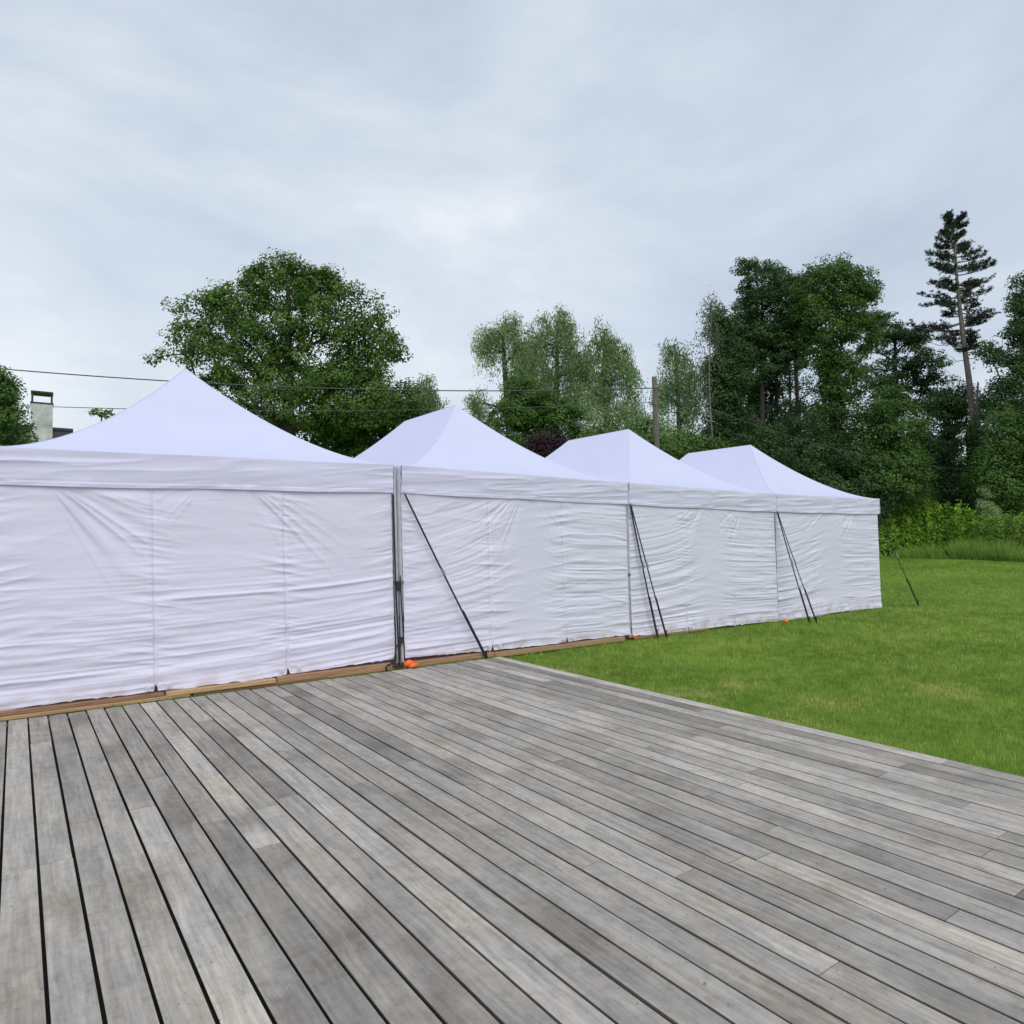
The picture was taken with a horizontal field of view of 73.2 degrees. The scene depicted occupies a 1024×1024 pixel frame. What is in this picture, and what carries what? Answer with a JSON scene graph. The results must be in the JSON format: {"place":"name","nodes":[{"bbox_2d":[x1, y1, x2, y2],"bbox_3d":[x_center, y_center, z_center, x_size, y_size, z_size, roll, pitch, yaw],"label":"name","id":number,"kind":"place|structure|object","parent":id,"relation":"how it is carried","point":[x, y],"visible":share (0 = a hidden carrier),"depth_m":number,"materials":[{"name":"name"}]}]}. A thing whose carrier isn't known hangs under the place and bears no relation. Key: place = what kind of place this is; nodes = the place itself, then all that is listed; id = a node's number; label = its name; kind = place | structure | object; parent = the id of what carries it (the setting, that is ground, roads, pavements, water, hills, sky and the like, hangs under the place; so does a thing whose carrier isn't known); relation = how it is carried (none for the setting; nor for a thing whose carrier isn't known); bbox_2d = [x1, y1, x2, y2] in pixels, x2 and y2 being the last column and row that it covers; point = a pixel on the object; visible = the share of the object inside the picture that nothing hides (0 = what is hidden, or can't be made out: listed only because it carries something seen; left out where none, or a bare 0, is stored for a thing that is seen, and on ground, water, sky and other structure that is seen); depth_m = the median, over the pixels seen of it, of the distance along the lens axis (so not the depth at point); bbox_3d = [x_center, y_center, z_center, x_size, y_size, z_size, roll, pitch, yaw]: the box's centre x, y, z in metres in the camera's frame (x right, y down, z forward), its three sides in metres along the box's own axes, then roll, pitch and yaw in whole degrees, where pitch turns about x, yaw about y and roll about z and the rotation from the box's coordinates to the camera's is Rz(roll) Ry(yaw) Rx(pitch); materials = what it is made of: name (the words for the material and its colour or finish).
{"place":"outdoors","nodes":[
{"label":"outdoors","id":0,"kind":"place"},
{"bbox_2d":[0,533,1023,776],"bbox_3d":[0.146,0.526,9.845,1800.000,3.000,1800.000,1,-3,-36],"label":"ground","id":1,"kind":"structure","parent":0,"point":[762,704],"depth_m":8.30,"materials":[{"name":"green plant"}]},
{"bbox_2d":[0,365,38,445],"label":"ivy bush","id":2,"kind":"object","parent":1,"relation":"on","point":[10,415],"visible":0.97,"depth_m":16.71,"materials":[{"name":"green plant"}]},
{"bbox_2d":[4,390,72,445],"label":"house","id":3,"kind":"structure","parent":1,"relation":"on","point":[42,416],"depth_m":23.14,"materials":[{"name":"paint"}]},
{"bbox_2d":[0,694,189,720],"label":"timber board","id":4,"kind":"object","parent":1,"relation":"on","point":[49,712],"visible":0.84,"depth_m":6.62,"materials":[{"name":"brown wood"}]},
{"bbox_2d":[0,691,163,716],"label":"timber board","id":5,"kind":"object","parent":4,"relation":"on","point":[78,703],"visible":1,"depth_m":6.63,"materials":[{"name":"brown wood"}]},
{"bbox_2d":[86,408,115,425],"bbox_3d":[-8.903,-0.018,14.900,0.574,4.593,0.793,1,-3,-36],"label":"slender shrub","id":6,"kind":"object","parent":1,"relation":"on","point":[101,414],"visible":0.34,"depth_m":14.99,"materials":[{"name":"green plant"}]},
{"bbox_2d":[0,708,500,1023],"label":"deck base","id":7,"kind":"object","parent":1,"relation":"on","point":[149,982],"depth_m":3.16,"materials":[{"name":"soil"}]},
{"bbox_2d":[0,657,1023,1023],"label":"deck","id":8,"kind":"structure","parent":7,"relation":"on","point":[504,841],"depth_m":3.37,"materials":[{"name":"grey wood"}]},
{"bbox_2d":[192,676,327,695],"bbox_3d":[-2.766,1.923,7.655,1.440,0.036,0.120,1,-3,-36],"label":"timber board","id":9,"kind":"object","parent":1,"relation":"on","point":[270,685],"visible":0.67,"depth_m":7.60,"materials":[{"name":"brown wood"}]},
{"bbox_2d":[165,677,275,696],"bbox_3d":[-3.107,1.873,7.393,1.100,0.046,0.120,1,-3,-35],"label":"timber board","id":10,"kind":"object","parent":9,"relation":"on","point":[205,688],"visible":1,"depth_m":7.33,"materials":[{"name":"brown wood"}]},
{"bbox_2d":[139,247,413,439],"bbox_3d":[-11.490,-5.056,33.618,13.009,15.930,6.918,0,-2,-15],"label":"oak tree","id":11,"kind":"object","parent":1,"relation":"on","point":[309,287],"visible":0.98,"depth_m":33.37,"materials":[{"name":"green plant"}]},
{"bbox_2d":[111,655,497,707],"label":"edge grass","id":12,"kind":"structure","parent":1,"relation":"on","point":[363,673],"depth_m":8.26,"materials":[{"name":"green plant"}]},
{"bbox_2d":[251,404,379,457],"bbox_3d":[-11.929,-1.430,37.037,11.299,8.849,6.336,-1,-2,2],"label":"leafy shrub","id":13,"kind":"object","parent":1,"relation":"on","point":[356,450],"visible":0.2,"depth_m":35.49,"materials":[{"name":"green plant"}]},
{"bbox_2d":[274,662,392,682],"bbox_3d":[-2.081,1.903,8.149,1.410,0.088,0.110,1,-3,-36],"label":"timber board","id":14,"kind":"object","parent":1,"relation":"on","point":[345,671],"visible":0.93,"depth_m":8.11,"materials":[{"name":"brown wood"}]},
{"bbox_2d":[313,377,434,450],"bbox_3d":[-6.994,-2.183,36.906,7.623,10.299,4.693,0,-2,-5],"label":"leafy shrub","id":15,"kind":"object","parent":1,"relation":"on","point":[414,409],"visible":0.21,"depth_m":36.25,"materials":[{"name":"green plant"}]},
{"bbox_2d":[403,660,418,668],"bbox_3d":[-1.255,1.935,8.580,0.194,0.198,0.101,0,-2,-10],"label":"ground peg","id":16,"kind":"object","parent":1,"relation":"in","point":[410,663],"visible":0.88,"depth_m":8.54,"materials":[{"name":"orange plastic"}]},
{"bbox_2d":[404,372,449,414],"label":"willow tree","id":17,"kind":"object","parent":1,"relation":"on","point":[431,397],"visible":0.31,"depth_m":51.59,"materials":[{"name":"green plant"}]},
{"bbox_2d":[24,597,851,707],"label":"floor","id":18,"kind":"structure","parent":1,"relation":"on","point":[395,665],"depth_m":9.46,"materials":[{"name":"brown wood"}]},
{"bbox_2d":[0,368,400,710],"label":"pop up tent","id":19,"kind":"object","parent":18,"relation":"on","point":[185,528],"visible":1,"depth_m":7.35,"materials":[{"name":"fabric"}]},
{"bbox_2d":[385,494,404,670],"bbox_3d":[-1.474,0.862,8.570,0.075,2.174,0.305,-2,-3,37],"label":"tension strap","id":20,"kind":"object","parent":19,"relation":"hanging from","point":[400,640],"visible":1,"depth_m":8.61,"materials":[{"name":"fabric"}]},
{"bbox_2d":[355,405,633,662],"bbox_3d":[-1.402,0.167,12.202,4.180,3.851,5.732,1,-3,-36],"label":"pop up tent","id":21,"kind":"object","parent":18,"relation":"on","point":[530,548],"visible":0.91,"depth_m":9.90,"materials":[{"name":"fabric"}]},
{"bbox_2d":[403,492,488,658],"bbox_3d":[-0.839,0.913,8.989,1.236,2.331,0.040,1,-3,-33],"label":"guy strap","id":22,"kind":"object","parent":21,"relation":"attached to","point":[469,624],"visible":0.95,"depth_m":9.03,"materials":[{"name":"fabric"}]},
{"bbox_2d":[546,429,778,636],"bbox_3d":[1.884,0.288,14.565,4.133,3.851,5.734,1,-3,-36],"label":"pop up tent","id":23,"kind":"object","parent":18,"relation":"on","point":[708,544],"visible":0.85,"depth_m":12.38,"materials":[{"name":"fabric"}]},
{"bbox_2d":[630,504,658,638],"bbox_3d":[2.143,1.000,11.130,0.561,2.276,0.041,1,-3,-28],"label":"guy strap","id":24,"kind":"object","parent":23,"relation":"attached to","point":[651,608],"visible":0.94,"depth_m":11.14,"materials":[{"name":"fabric"}]},
{"bbox_2d":[630,503,667,638],"bbox_3d":[2.215,0.998,11.109,0.640,2.276,0.042,0,-2,-15],"label":"guy strap","id":25,"kind":"object","parent":23,"relation":"attached to","point":[664,629],"visible":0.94,"depth_m":11.11,"materials":[{"name":"fabric"}]},
{"bbox_2d":[627,445,881,620],"bbox_3d":[5.149,0.364,16.918,4.127,3.830,5.735,1,-3,-36],"label":"pop up tent","id":26,"kind":"object","parent":18,"relation":"on","point":[831,535],"visible":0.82,"depth_m":14.81,"materials":[{"name":"fabric"}]},
{"bbox_2d":[776,511,810,623],"bbox_3d":[5.370,1.078,13.131,0.072,2.220,0.625,1,-3,-37],"label":"guy strap","id":27,"kind":"object","parent":26,"relation":"attached to","point":[808,617],"visible":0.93,"depth_m":13.08,"materials":[{"name":"fabric"}]},
{"bbox_2d":[778,512,817,623],"bbox_3d":[5.442,1.078,13.133,0.073,2.220,0.718,2,-3,-44],"label":"guy strap","id":28,"kind":"object","parent":26,"relation":"attached to","point":[815,618],"visible":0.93,"depth_m":13.04,"materials":[{"name":"fabric"}]},
{"bbox_2d":[879,513,918,606],"bbox_3d":[8.899,1.136,15.824,0.974,2.257,0.047,0,-2,-10],"label":"guy strap","id":29,"kind":"object","parent":26,"relation":"attached to","point":[917,602],"visible":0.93,"depth_m":15.83,"materials":[{"name":"fabric"}]},
{"bbox_2d":[405,651,493,667],"bbox_3d":[-0.806,1.942,9.066,1.310,0.075,0.110,1,-3,-36],"label":"timber board","id":30,"kind":"object","parent":1,"relation":"on","point":[434,661],"visible":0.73,"depth_m":9.01,"materials":[{"name":"brown wood"}]},
{"bbox_2d":[462,310,543,438],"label":"willow tree","id":31,"kind":"object","parent":1,"relation":"on","point":[496,339],"visible":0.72,"depth_m":47.62,"materials":[{"name":"green plant"}]},
{"bbox_2d":[477,374,598,448],"bbox_3d":[1.262,-2.345,37.901,7.471,10.523,4.132,0,-2,-4],"label":"maple tree","id":32,"kind":"object","parent":1,"relation":"on","point":[522,422],"visible":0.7,"depth_m":37.12,"materials":[{"name":"green plant"}]},
{"bbox_2d":[519,424,572,457],"bbox_3d":[1.537,-0.394,27.002,2.843,6.136,1.753,-1,-2,4],"label":"purple shrub","id":33,"kind":"object","parent":1,"relation":"on","point":[543,445],"visible":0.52,"depth_m":26.73,"materials":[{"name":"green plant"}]},
{"bbox_2d":[516,302,600,424],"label":"willow tree","id":34,"kind":"object","parent":1,"relation":"on","point":[572,367],"visible":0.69,"depth_m":49.54,"materials":[{"name":"green plant"}]},
{"bbox_2d":[494,636,624,656],"bbox_3d":[0.748,1.983,10.183,2.480,0.066,0.100,1,-3,-36],"label":"timber board","id":35,"kind":"object","parent":1,"relation":"on","point":[520,651],"visible":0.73,"depth_m":10.06,"materials":[{"name":"brown wood"}]},
{"bbox_2d":[568,314,647,427],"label":"willow tree","id":36,"kind":"object","parent":1,"relation":"on","point":[608,347],"visible":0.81,"depth_m":45.64,"materials":[{"name":"green plant"}]},
{"bbox_2d":[565,401,683,443],"bbox_3d":[6.092,-1.784,39.214,7.696,9.353,6.216,0,-2,-4],"label":"leafy shrub","id":37,"kind":"object","parent":1,"relation":"on","point":[645,425],"visible":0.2,"depth_m":38.53,"materials":[{"name":"green plant"}]},
{"bbox_2d":[652,376,659,448],"bbox_3d":[6.581,-1.712,31.037,0.555,8.815,0.294,2,-3,-42],"label":"utility pole","id":38,"kind":"object","parent":1,"relation":"on","point":[655,414],"visible":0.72,"depth_m":31.03,"materials":[{"name":"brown wood"}]},
{"bbox_2d":[3,368,654,390],"bbox_3d":[-9.673,-5.616,28.393,32.494,1.005,0.048,0,-2,-9],"label":"power cable","id":39,"kind":"object","parent":38,"relation":"attached to","point":[330,388],"visible":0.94,"depth_m":28.71,"materials":[{"name":"black rubber"}]},
{"bbox_2d":[20,402,650,410],"bbox_3d":[-9.673,-4.500,28.395,32.496,0.745,0.030,0,-2,-8],"label":"power cable","id":40,"kind":"object","parent":38,"relation":"attached to","point":[379,410],"visible":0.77,"depth_m":28.93,"materials":[{"name":"black rubber"}]},
{"bbox_2d":[657,388,971,469],"bbox_3d":[19.045,-4.132,38.447,29.313,2.512,0.034,1,-3,-31],"label":"power cable","id":41,"kind":"object","parent":38,"relation":"attached to","point":[792,436],"visible":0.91,"depth_m":35.31,"materials":[{"name":"black rubber"}]},
{"bbox_2d":[631,628,707,638],"bbox_3d":[2.677,2.041,11.594,1.800,0.035,0.090,1,-3,-36],"label":"timber board","id":42,"kind":"object","parent":1,"relation":"on","point":[670,633],"visible":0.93,"depth_m":11.55,"materials":[{"name":"brown wood"}]},
{"bbox_2d":[647,337,708,437],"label":"willow tree","id":43,"kind":"object","parent":1,"relation":"on","point":[681,386],"visible":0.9,"depth_m":45.70,"materials":[{"name":"green plant"}]},
{"bbox_2d":[626,424,731,459],"bbox_3d":[8.401,-0.937,36.000,6.209,7.448,3.203,0,-2,-7],"label":"leafy shrub","id":44,"kind":"object","parent":1,"relation":"on","point":[678,446],"visible":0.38,"depth_m":35.52,"materials":[{"name":"green plant"}]},
{"bbox_2d":[666,416,707,443],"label":"background tree","id":45,"kind":"object","parent":1,"relation":"on","point":[694,427],"depth_m":65.83,"materials":[{"name":"green plant"}]},
{"bbox_2d":[689,284,725,436],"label":"bare birch","id":46,"kind":"object","parent":1,"relation":"on","point":[709,350],"visible":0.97,"depth_m":42.96,"materials":[{"name":"green plant"}]},
{"bbox_2d":[695,298,762,447],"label":"ivy tree","id":47,"kind":"object","parent":1,"relation":"on","point":[733,376],"visible":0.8,"depth_m":45.44,"materials":[{"name":"green plant"}]},
{"bbox_2d":[738,306,760,433],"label":"slender tree","id":48,"kind":"object","parent":1,"relation":"on","point":[743,311],"visible":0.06,"depth_m":51.86,"materials":[{"name":"green plant"}]},
{"bbox_2d":[704,357,817,454],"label":"dark tree","id":49,"kind":"object","parent":1,"relation":"on","point":[754,395],"visible":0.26,"depth_m":50.27,"materials":[{"name":"green plant"}]},
{"bbox_2d":[725,256,811,437],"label":"broadleaf tree","id":50,"kind":"object","parent":1,"relation":"on","point":[779,335],"visible":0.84,"depth_m":47.35,"materials":[{"name":"green plant"}]},
{"bbox_2d":[765,324,793,458],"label":"slender tree","id":51,"kind":"object","parent":1,"relation":"on","point":[776,390],"visible":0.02,"depth_m":49.96,"materials":[{"name":"green plant"}]},
{"bbox_2d":[729,412,850,483],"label":"understorey tree","id":52,"kind":"object","parent":1,"relation":"on","point":[773,445],"visible":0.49,"depth_m":43.13,"materials":[{"name":"green plant"}]},
{"bbox_2d":[789,312,805,454],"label":"slender tree","id":53,"kind":"object","parent":1,"relation":"on","point":[796,368],"visible":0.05,"depth_m":52.72,"materials":[{"name":"green plant"}]},
{"bbox_2d":[699,308,908,457],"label":"background tree","id":54,"kind":"object","parent":1,"relation":"on","point":[855,389],"visible":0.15,"depth_m":56.69,"materials":[{"name":"green plant"}]},
{"bbox_2d":[778,251,891,470],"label":"tall tree","id":55,"kind":"object","parent":1,"relation":"on","point":[831,363],"visible":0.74,"depth_m":45.37,"materials":[{"name":"green plant"}]},
{"bbox_2d":[806,441,905,527],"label":"understorey tree","id":56,"kind":"object","parent":1,"relation":"on","point":[846,462],"visible":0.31,"depth_m":40.88,"materials":[{"name":"green plant"}]},
{"bbox_2d":[826,382,942,554],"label":"understorey tree","id":57,"kind":"object","parent":1,"relation":"on","point":[880,422],"visible":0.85,"depth_m":41.96,"materials":[{"name":"green plant"}]},
{"bbox_2d":[860,307,963,548],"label":"dark tree","id":58,"kind":"object","parent":1,"relation":"on","point":[895,333],"visible":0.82,"depth_m":51.37,"materials":[{"name":"green plant"}]},
{"bbox_2d":[888,432,964,537],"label":"background tree","id":59,"kind":"object","parent":1,"relation":"on","point":[929,487],"visible":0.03,"depth_m":62.88,"materials":[{"name":"green plant"}]},
{"bbox_2d":[878,494,984,554],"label":"laurel hedge","id":60,"kind":"object","parent":1,"relation":"on","point":[921,530],"visible":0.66,"depth_m":42.01,"materials":[{"name":"green plant"}]},
{"bbox_2d":[892,379,1002,549],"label":"understorey tree","id":61,"kind":"object","parent":1,"relation":"on","point":[942,407],"visible":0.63,"depth_m":48.07,"materials":[{"name":"green plant"}]},
{"bbox_2d":[906,209,1004,538],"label":"scots pine","id":62,"kind":"object","parent":1,"relation":"on","point":[968,338],"visible":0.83,"depth_m":46.82,"materials":[{"name":"green plant"}]},
{"bbox_2d":[926,432,991,525],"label":"background tree","id":63,"kind":"object","parent":1,"relation":"on","point":[963,451],"visible":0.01,"depth_m":65.85,"materials":[{"name":"green plant"}]},
{"bbox_2d":[954,434,1022,536],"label":"background tree","id":64,"kind":"object","parent":1,"relation":"on","point":[1001,508],"visible":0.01,"depth_m":63.59,"materials":[{"name":"green plant"}]},
{"bbox_2d":[973,483,1005,525],"bbox_3d":[27.781,0.370,39.874,2.072,4.258,1.442,0,-2,-8],"label":"pale shrub","id":65,"kind":"object","parent":1,"relation":"on","point":[985,500],"visible":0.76,"depth_m":39.69,"materials":[{"name":"green plant"}]},
{"bbox_2d":[959,400,1023,527],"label":"understorey tree","id":66,"kind":"object","parent":1,"relation":"on","point":[1003,473],"visible":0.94,"depth_m":40.22,"materials":[{"name":"green plant"}]},
{"bbox_2d":[962,270,1023,445],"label":"leaning tree","id":67,"kind":"object","parent":1,"relation":"on","point":[1010,389],"visible":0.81,"depth_m":43.48,"materials":[{"name":"green plant"}]},
{"bbox_2d":[965,505,1023,551],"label":"green hedge","id":68,"kind":"object","parent":1,"relation":"on","point":[1000,532],"visible":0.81,"depth_m":37.07,"materials":[{"name":"green plant"}]},
{"bbox_2d":[0,0,1023,526],"label":"sky","id":69,"kind":"structure","parent":0,"point":[467,163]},
{"bbox_2d":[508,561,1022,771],"bbox_3d":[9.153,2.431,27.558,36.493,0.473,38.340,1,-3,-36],"label":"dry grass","id":70,"kind":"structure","parent":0,"point":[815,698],"depth_m":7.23,"materials":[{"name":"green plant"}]},
{"bbox_2d":[879,536,1023,561],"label":"rough grass","id":71,"kind":"structure","parent":0,"point":[983,551],"depth_m":36.84,"materials":[{"name":"green plant"}]}
]}

